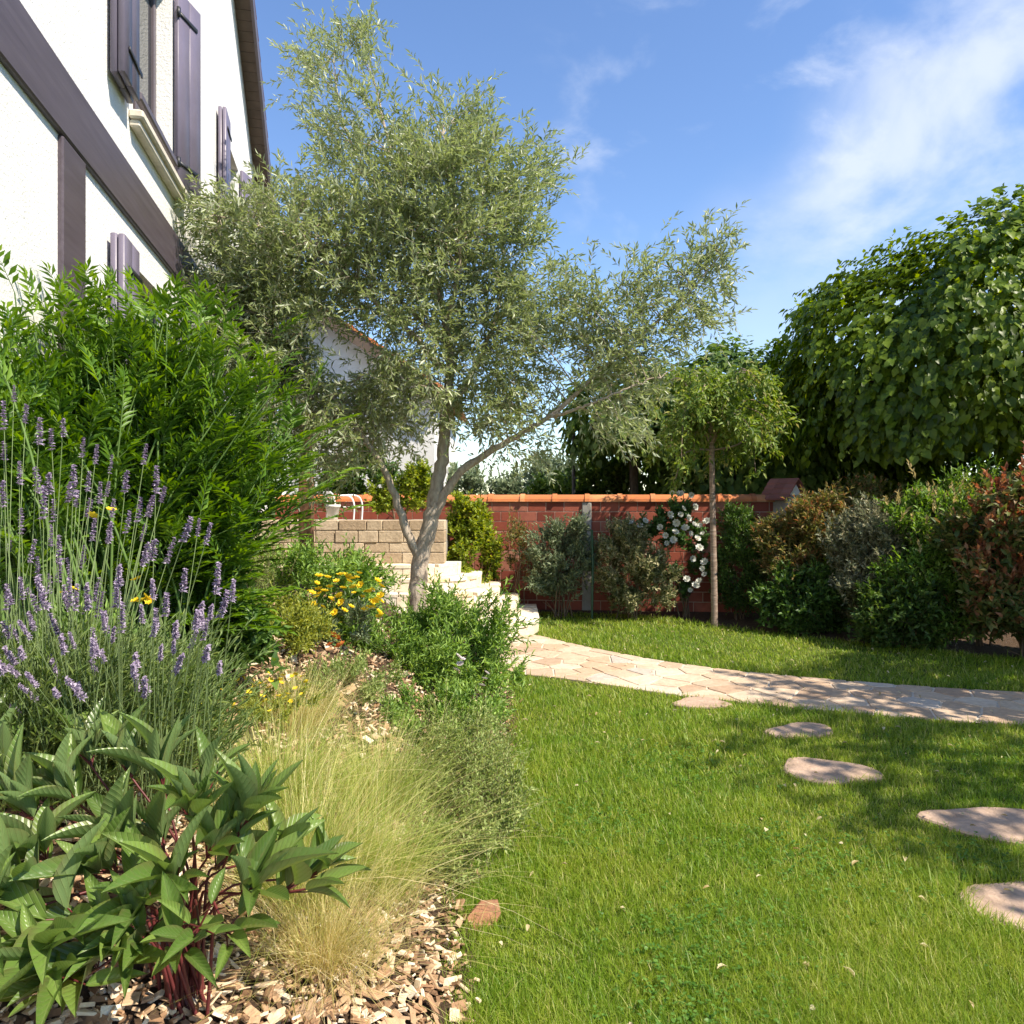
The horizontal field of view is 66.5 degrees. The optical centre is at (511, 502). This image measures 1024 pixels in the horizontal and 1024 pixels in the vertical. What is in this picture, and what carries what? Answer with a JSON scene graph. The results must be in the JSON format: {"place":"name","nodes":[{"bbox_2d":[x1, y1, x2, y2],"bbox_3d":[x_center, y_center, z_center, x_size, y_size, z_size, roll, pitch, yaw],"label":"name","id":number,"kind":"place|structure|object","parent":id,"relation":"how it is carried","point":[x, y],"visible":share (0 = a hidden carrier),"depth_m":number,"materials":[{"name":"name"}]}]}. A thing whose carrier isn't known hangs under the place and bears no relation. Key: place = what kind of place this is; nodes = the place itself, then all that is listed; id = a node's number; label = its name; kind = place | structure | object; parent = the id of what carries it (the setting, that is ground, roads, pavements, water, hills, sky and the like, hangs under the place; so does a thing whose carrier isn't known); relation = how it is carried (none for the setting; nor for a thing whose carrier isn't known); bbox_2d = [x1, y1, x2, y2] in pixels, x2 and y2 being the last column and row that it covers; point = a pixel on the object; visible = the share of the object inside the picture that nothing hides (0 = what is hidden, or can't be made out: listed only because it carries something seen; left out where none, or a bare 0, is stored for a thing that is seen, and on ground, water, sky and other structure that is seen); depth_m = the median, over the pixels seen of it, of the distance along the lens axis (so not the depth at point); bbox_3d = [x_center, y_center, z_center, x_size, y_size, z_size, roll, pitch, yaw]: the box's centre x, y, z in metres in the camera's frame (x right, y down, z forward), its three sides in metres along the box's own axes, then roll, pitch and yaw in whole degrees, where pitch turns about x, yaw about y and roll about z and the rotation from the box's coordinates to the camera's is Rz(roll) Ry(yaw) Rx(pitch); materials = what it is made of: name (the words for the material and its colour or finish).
{"place":"outdoors","nodes":[
{"label":"outdoors","id":0,"kind":"place"},
{"bbox_2d":[0,569,518,1023],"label":"flowerbed soil","id":1,"kind":"structure","parent":0,"point":[86,996],"depth_m":2.47,"materials":[{"name":"brown soil"}]},
{"bbox_2d":[0,385,211,825],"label":"lavender","id":2,"kind":"object","parent":1,"relation":"on","point":[32,736],"visible":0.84,"depth_m":2.23,"materials":[{"name":"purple plant"}]},
{"bbox_2d":[34,506,199,801],"bbox_3d":[-1.352,0.565,2.598,0.556,1.103,0.505,0,0,0],"label":"yellow daisy","id":3,"kind":"object","parent":1,"relation":"on","point":[148,600],"visible":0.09,"depth_m":2.55,"materials":[{"name":"green plant"}]},
{"bbox_2d":[0,562,275,825],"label":"lavender","id":4,"kind":"object","parent":1,"relation":"on","point":[191,688],"visible":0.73,"depth_m":2.25,"materials":[{"name":"green plant"}]},
{"bbox_2d":[0,687,370,1023],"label":"peony","id":5,"kind":"object","parent":1,"relation":"on","point":[38,923],"visible":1,"depth_m":1.81,"materials":[{"name":"green plant"}]},
{"bbox_2d":[0,244,372,709],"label":"pinnate shrub","id":6,"kind":"object","parent":1,"relation":"on","point":[152,393],"visible":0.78,"depth_m":3.30,"materials":[{"name":"green plant"}]},
{"bbox_2d":[170,562,291,689],"bbox_3d":[-1.514,0.555,3.848,0.794,0.702,0.876,0,0,-24],"label":"broadleaf plant","id":7,"kind":"object","parent":1,"relation":"on","point":[259,641],"visible":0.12,"depth_m":3.67,"materials":[{"name":"green plant"}]},
{"bbox_2d":[0,585,522,1023],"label":"bark chips","id":8,"kind":"object","parent":1,"relation":"on","point":[104,1014],"visible":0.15,"depth_m":2.24,"materials":[{"name":"beige wood"}]},
{"bbox_2d":[201,672,326,727],"bbox_3d":[-1.265,0.891,3.577,0.796,0.194,0.784,0,0,0],"label":"yellow stonecrop","id":9,"kind":"object","parent":1,"relation":"on","point":[262,717],"visible":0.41,"depth_m":3.56,"materials":[{"name":"green plant"}]},
{"bbox_2d":[243,514,302,606],"bbox_3d":[-1.919,0.364,4.992,1.184,0.949,1.011,0,0,-20],"label":"rosemary","id":10,"kind":"object","parent":1,"relation":"on","point":[267,564],"visible":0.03,"depth_m":5.10,"materials":[{"name":"green plant"}]},
{"bbox_2d":[249,580,345,658],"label":"golden groundcover","id":11,"kind":"object","parent":1,"relation":"on","point":[306,624],"visible":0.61,"depth_m":4.60,"materials":[{"name":"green plant"}]},
{"bbox_2d":[298,410,313,576],"bbox_3d":[-2.320,-0.125,8.800,0.150,2.050,0.120,0,0,0],"label":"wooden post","id":12,"kind":"object","parent":1,"relation":"on","point":[311,529],"visible":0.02,"depth_m":8.74,"materials":[{"name":"brown wood"}]},
{"bbox_2d":[135,670,483,859],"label":"feather grass","id":13,"kind":"object","parent":1,"relation":"on","point":[271,751],"depth_m":3.08,"materials":[{"name":"yellow plant"}]},
{"bbox_2d":[231,651,405,747],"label":"feather grass","id":14,"kind":"object","parent":1,"relation":"on","point":[325,706],"depth_m":3.73,"materials":[{"name":"yellow plant"}]},
{"bbox_2d":[282,590,374,647],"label":"orange poppy","id":15,"kind":"object","parent":1,"relation":"on","point":[364,629],"visible":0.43,"depth_m":5.17,"materials":[{"name":"grey plant"}]},
{"bbox_2d":[252,532,409,624],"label":"yellow flower plant","id":16,"kind":"object","parent":1,"relation":"on","point":[344,570],"visible":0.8,"depth_m":5.50,"materials":[{"name":"green plant"}]},
{"bbox_2d":[270,644,413,714],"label":"feathery groundcover","id":17,"kind":"object","parent":1,"relation":"on","point":[358,663],"visible":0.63,"depth_m":4.32,"materials":[{"name":"green plant"}]},
{"bbox_2d":[153,786,567,1023],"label":"feather grass","id":18,"kind":"object","parent":1,"relation":"on","point":[335,947],"depth_m":2.26,"materials":[{"name":"beige plant"}]},
{"bbox_2d":[134,707,601,1023],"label":"feather grass","id":19,"kind":"object","parent":1,"relation":"on","point":[338,825],"depth_m":2.61,"materials":[{"name":"beige plant"}]},
{"bbox_2d":[282,567,542,694],"bbox_3d":[-0.792,0.969,5.668,2.071,1.031,1.187,0,0,11],"label":"white flower plant","id":20,"kind":"object","parent":1,"relation":"on","point":[475,654],"visible":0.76,"depth_m":5.54,"materials":[{"name":"green plant"}]},
{"bbox_2d":[222,733,608,974],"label":"feather grass","id":21,"kind":"object","parent":1,"relation":"on","point":[406,866],"depth_m":2.83,"materials":[{"name":"plant"}]},
{"bbox_2d":[265,688,568,853],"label":"feather grass","id":22,"kind":"object","parent":1,"relation":"on","point":[399,785],"depth_m":3.44,"materials":[{"name":"yellow plant"}]},
{"bbox_2d":[378,668,517,752],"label":"herb","id":23,"kind":"object","parent":1,"relation":"on","point":[453,692],"visible":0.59,"depth_m":4.49,"materials":[{"name":"green plant"}]},
{"bbox_2d":[381,678,547,894],"bbox_3d":[-0.244,1.228,3.600,0.810,0.751,1.445,0,0,0],"label":"wispy plant","id":24,"kind":"object","parent":1,"relation":"on","point":[503,765],"visible":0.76,"depth_m":3.50,"materials":[{"name":"green plant"}]},
{"bbox_2d":[465,899,500,929],"bbox_3d":[-0.100,1.474,2.777,0.102,0.030,0.155,19,38,27],"label":"edging stone","id":25,"kind":"object","parent":1,"relation":"on","point":[489,911],"visible":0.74,"depth_m":2.77,"materials":[{"name":"stone"}]},
{"bbox_2d":[285,309,468,494],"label":"neighbouring house","id":26,"kind":"structure","parent":0,"point":[430,449],"depth_m":13.60,"materials":[{"name":"paint"}]},
{"bbox_2d":[255,0,1023,494],"label":"sky","id":27,"kind":"structure","parent":0,"point":[843,125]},
{"bbox_2d":[427,610,1023,1023],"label":"lawn","id":28,"kind":"structure","parent":0,"point":[710,656],"depth_m":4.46,"materials":[{"name":"green plant"}]},
{"bbox_2d":[261,561,538,636],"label":"stone steps","id":29,"kind":"structure","parent":28,"relation":"on","point":[451,572],"depth_m":9.31,"materials":[{"name":"white stone"}]},
{"bbox_2d":[172,0,757,612],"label":"olive tree","id":30,"kind":"object","parent":28,"relation":"on","point":[268,246],"visible":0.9,"depth_m":6.40,"materials":[{"name":"green plant"}]},
{"bbox_2d":[444,489,510,591],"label":"yellow shrub","id":31,"kind":"object","parent":28,"relation":"on","point":[474,531],"visible":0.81,"depth_m":10.24,"materials":[{"name":"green plant"}]},
{"bbox_2d":[497,507,530,604],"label":"thin shrub","id":32,"kind":"object","parent":28,"relation":"on","point":[514,534],"visible":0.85,"depth_m":10.29,"materials":[{"name":"green plant"}]},
{"bbox_2d":[512,510,602,617],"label":"grey shrub","id":33,"kind":"object","parent":28,"relation":"on","point":[551,578],"visible":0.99,"depth_m":10.05,"materials":[{"name":"green plant"}]},
{"bbox_2d":[591,530,593,619],"bbox_3d":[1.025,0.925,9.955,0.042,1.151,0.042,0,0,0],"label":"garden stake","id":34,"kind":"object","parent":28,"relation":"on","point":[592,573],"visible":0.92,"depth_m":9.94,"materials":[{"name":"green plastic"}]},
{"bbox_2d":[581,511,685,619],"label":"variegated shrub","id":35,"kind":"object","parent":28,"relation":"on","point":[625,545],"visible":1,"depth_m":9.88,"materials":[{"name":"green plant"}]},
{"bbox_2d":[672,697,730,708],"bbox_3d":[1.398,1.488,5.795,0.442,0.020,0.287,0,0,0],"label":"stepping stone","id":36,"kind":"object","parent":28,"relation":"on","point":[706,702],"visible":0.88,"depth_m":5.76,"materials":[{"name":"beige stone"}]},
{"bbox_2d":[634,359,805,626],"bbox_3d":[2.484,-0.125,9.394,1.950,3.290,2.071,0,0,0],"label":"weeping standard tree","id":37,"kind":"object","parent":28,"relation":"on","point":[710,409],"visible":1,"depth_m":9.16,"materials":[{"name":"green plant"}]},
{"bbox_2d":[499,623,1013,1023],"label":"fallen leaves","id":38,"kind":"object","parent":28,"relation":"on","point":[705,886],"visible":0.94,"depth_m":3.65,"materials":[{"name":"beige plant"}]},
{"bbox_2d":[514,712,1023,1023],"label":"clover","id":39,"kind":"object","parent":28,"relation":"on","point":[693,983],"visible":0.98,"depth_m":2.92,"materials":[{"name":"green plant"}]},
{"bbox_2d":[763,722,832,738],"bbox_3d":[1.858,1.488,5.094,0.476,0.020,0.323,0,0,0],"label":"stepping stone","id":40,"kind":"object","parent":28,"relation":"on","point":[795,728],"visible":0.86,"depth_m":5.07,"materials":[{"name":"beige stone"}]},
{"bbox_2d":[783,757,883,785],"bbox_3d":[1.764,1.488,4.327,0.526,0.020,0.410,0,0,0],"label":"stepping stone","id":41,"kind":"object","parent":28,"relation":"on","point":[806,768],"visible":0.91,"depth_m":4.30,"materials":[{"name":"beige stone"}]},
{"bbox_2d":[916,807,1023,845],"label":"stepping stone","id":42,"kind":"object","parent":28,"relation":"on","point":[986,821],"visible":0.91,"depth_m":3.62,"materials":[{"name":"beige stone"}]},
{"bbox_2d":[958,881,1023,930],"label":"stepping stone","id":43,"kind":"object","parent":28,"relation":"on","point":[999,897],"visible":0.6,"depth_m":2.90,"materials":[{"name":"beige stone"}]},
{"bbox_2d":[464,634,1023,725],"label":"stone path","id":44,"kind":"structure","parent":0,"point":[940,704],"depth_m":6.14,"materials":[{"name":"beige stone"}]},
{"bbox_2d":[538,586,1023,658],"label":"border soil","id":45,"kind":"structure","parent":0,"point":[1009,642],"depth_m":9.02,"materials":[{"name":"brown soil"}]},
{"bbox_2d":[275,493,774,612],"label":"brick wall","id":46,"kind":"structure","parent":45,"relation":"on","point":[531,509],"depth_m":10.78,"materials":[{"name":"brick"}]},
{"bbox_2d":[572,433,574,494],"bbox_3d":[0.980,0.150,12.400,0.052,2.700,0.052,0,0,22],"label":"thin pole","id":47,"kind":"object","parent":45,"relation":"on","point":[573,476],"depth_m":12.38,"materials":[{"name":"black metal"}]},
{"bbox_2d":[524,451,629,494],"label":"round bush","id":48,"kind":"object","parent":45,"relation":"on","point":[603,480],"visible":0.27,"depth_m":12.82,"materials":[{"name":"green plant"}]},
{"bbox_2d":[553,349,705,494],"bbox_3d":[1.946,-0.465,12.278,2.688,3.935,2.261,0,0,0],"label":"garden tree","id":49,"kind":"object","parent":45,"relation":"on","point":[585,448],"visible":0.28,"depth_m":11.82,"materials":[{"name":"green plant"}]},
{"bbox_2d":[629,490,710,617],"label":"climbing rose","id":50,"kind":"object","parent":45,"relation":"on","point":[676,514],"visible":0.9,"depth_m":10.11,"materials":[{"name":"green plant"}]},
{"bbox_2d":[704,499,774,619],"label":"conifer bush","id":51,"kind":"object","parent":45,"relation":"on","point":[736,526],"visible":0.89,"depth_m":9.84,"materials":[{"name":"green plant"}]},
{"bbox_2d":[615,332,867,514],"bbox_3d":[3.649,-0.651,12.844,4.273,4.309,3.376,0,0,0],"label":"leafy tree","id":52,"kind":"object","parent":45,"relation":"on","point":[734,483],"visible":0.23,"depth_m":11.96,"materials":[{"name":"green plant"}]},
{"bbox_2d":[761,478,807,595],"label":"gate pillar","id":53,"kind":"structure","parent":45,"relation":"on","point":[776,490],"depth_m":10.48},
{"bbox_2d":[747,557,856,639],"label":"green shrub","id":54,"kind":"object","parent":45,"relation":"on","point":[813,615],"visible":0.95,"depth_m":8.80,"materials":[{"name":"green plant"}]},
{"bbox_2d":[748,470,861,627],"bbox_3d":[3.651,0.601,9.350,1.587,1.974,1.287,0,0,0],"label":"nandina bush","id":55,"kind":"object","parent":45,"relation":"on","point":[800,522],"visible":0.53,"depth_m":9.20,"materials":[{"name":"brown plant"}]},
{"bbox_2d":[721,391,956,564],"bbox_3d":[5.332,-0.508,13.548,4.274,4.025,3.357,0,0,21],"label":"dark tree","id":56,"kind":"object","parent":45,"relation":"on","point":[920,469],"visible":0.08,"depth_m":12.40,"materials":[{"name":"green plant"}]},
{"bbox_2d":[814,491,919,636],"bbox_3d":[3.987,0.693,8.652,1.200,1.666,1.223,0,0,0],"label":"pittosporum","id":57,"kind":"object","parent":45,"relation":"on","point":[861,542],"visible":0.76,"depth_m":8.47,"materials":[{"name":"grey plant"}]},
{"bbox_2d":[827,469,911,613],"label":"bronze shrub","id":58,"kind":"object","parent":45,"relation":"on","point":[865,483],"visible":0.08,"depth_m":9.42,"materials":[{"name":"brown plant"}]},
{"bbox_2d":[738,183,1023,479],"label":"umbrella tree","id":59,"kind":"object","parent":45,"relation":"on","point":[959,388],"visible":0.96,"depth_m":9.52,"materials":[{"name":"green plant"}]},
{"bbox_2d":[846,575,962,652],"bbox_3d":[4.044,1.170,7.985,1.276,0.892,0.924,0,0,-14],"label":"dark laurel","id":60,"kind":"object","parent":45,"relation":"on","point":[878,621],"visible":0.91,"depth_m":7.83,"materials":[{"name":"green plant"}]},
{"bbox_2d":[829,454,1019,568],"bbox_3d":[7.105,0.211,13.121,4.085,2.638,1.712,0,0,0],"label":"bush","id":61,"kind":"object","parent":45,"relation":"on","point":[886,475],"visible":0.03,"depth_m":12.96,"materials":[{"name":"green plant"}]},
{"bbox_2d":[868,460,983,647],"bbox_3d":[4.411,0.567,8.120,1.457,2.075,1.308,0,0,0],"label":"bright bush","id":62,"kind":"object","parent":45,"relation":"on","point":[924,501],"visible":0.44,"depth_m":7.99,"materials":[{"name":"green plant"}]},
{"bbox_2d":[885,454,1009,634],"bbox_3d":[5.087,0.489,8.744,1.599,2.075,1.054,0,0,-22],"label":"tall green shrub","id":63,"kind":"object","parent":45,"relation":"on","point":[957,478],"visible":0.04,"depth_m":8.50,"materials":[{"name":"green plant"}]},
{"bbox_2d":[919,472,1023,645],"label":"golden shrub","id":64,"kind":"object","parent":45,"relation":"on","point":[979,642],"visible":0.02,"depth_m":8.12,"materials":[{"name":"green plant"}]},
{"bbox_2d":[924,440,1023,657],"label":"photinia","id":65,"kind":"object","parent":45,"relation":"on","point":[991,571],"visible":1,"depth_m":7.38,"materials":[{"name":"red plant"}]},
{"label":"ground","id":66,"kind":"structure","parent":0,"visible":0},
{"bbox_2d":[0,0,278,644],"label":"half timbered house","id":67,"kind":"structure","parent":66,"relation":"on","point":[118,118],"depth_m":4.27,"materials":[{"name":"white paint"}]},
{"bbox_2d":[141,295,155,323],"bbox_3d":[-2.517,-0.695,5.185,0.055,1.490,0.999,0,0,-11],"label":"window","id":68,"kind":"structure","parent":67,"relation":"in","point":[154,319],"depth_m":5.44,"materials":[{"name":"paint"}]},
{"bbox_2d":[128,0,188,202],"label":"window","id":69,"kind":"structure","parent":67,"relation":"in","point":[143,123],"depth_m":5.39,"materials":[{"name":"paint"}]},
{"bbox_2d":[256,519,449,562],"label":"terrace wall","id":70,"kind":"structure","parent":66,"relation":"on","point":[378,536],"depth_m":9.54,"materials":[{"name":"stone"}]},
{"bbox_2d":[314,494,357,519],"bbox_3d":[-2.255,0.166,9.709,0.571,0.626,0.421,0,0,-41],"label":"flower pot","id":71,"kind":"object","parent":70,"relation":"on","point":[332,509],"visible":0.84,"depth_m":9.61,"materials":[{"name":"white ceramic"}]},
{"bbox_2d":[323,491,362,519],"bbox_3d":[-2.160,0.049,9.969,0.427,0.375,0.362,0,0,-29],"label":"garden chair","id":72,"kind":"object","parent":70,"relation":"on","point":[347,495],"visible":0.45,"depth_m":9.90,"materials":[{"name":"white metal"}]},
{"bbox_2d":[362,458,432,519],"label":"terrace shrub","id":73,"kind":"object","parent":70,"relation":"on","point":[416,481],"visible":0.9,"depth_m":10.50,"materials":[{"name":"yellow plant"}]},
{"bbox_2d":[294,444,456,494],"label":"laurel bush","id":74,"kind":"object","parent":66,"relation":"on","point":[359,485],"visible":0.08,"depth_m":11.87,"materials":[{"name":"green plant"}]},
{"bbox_2d":[446,445,612,494],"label":"hedge","id":75,"kind":"object","parent":66,"relation":"on","point":[470,480],"visible":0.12,"depth_m":16.27,"materials":[{"name":"green plant"}]}
]}

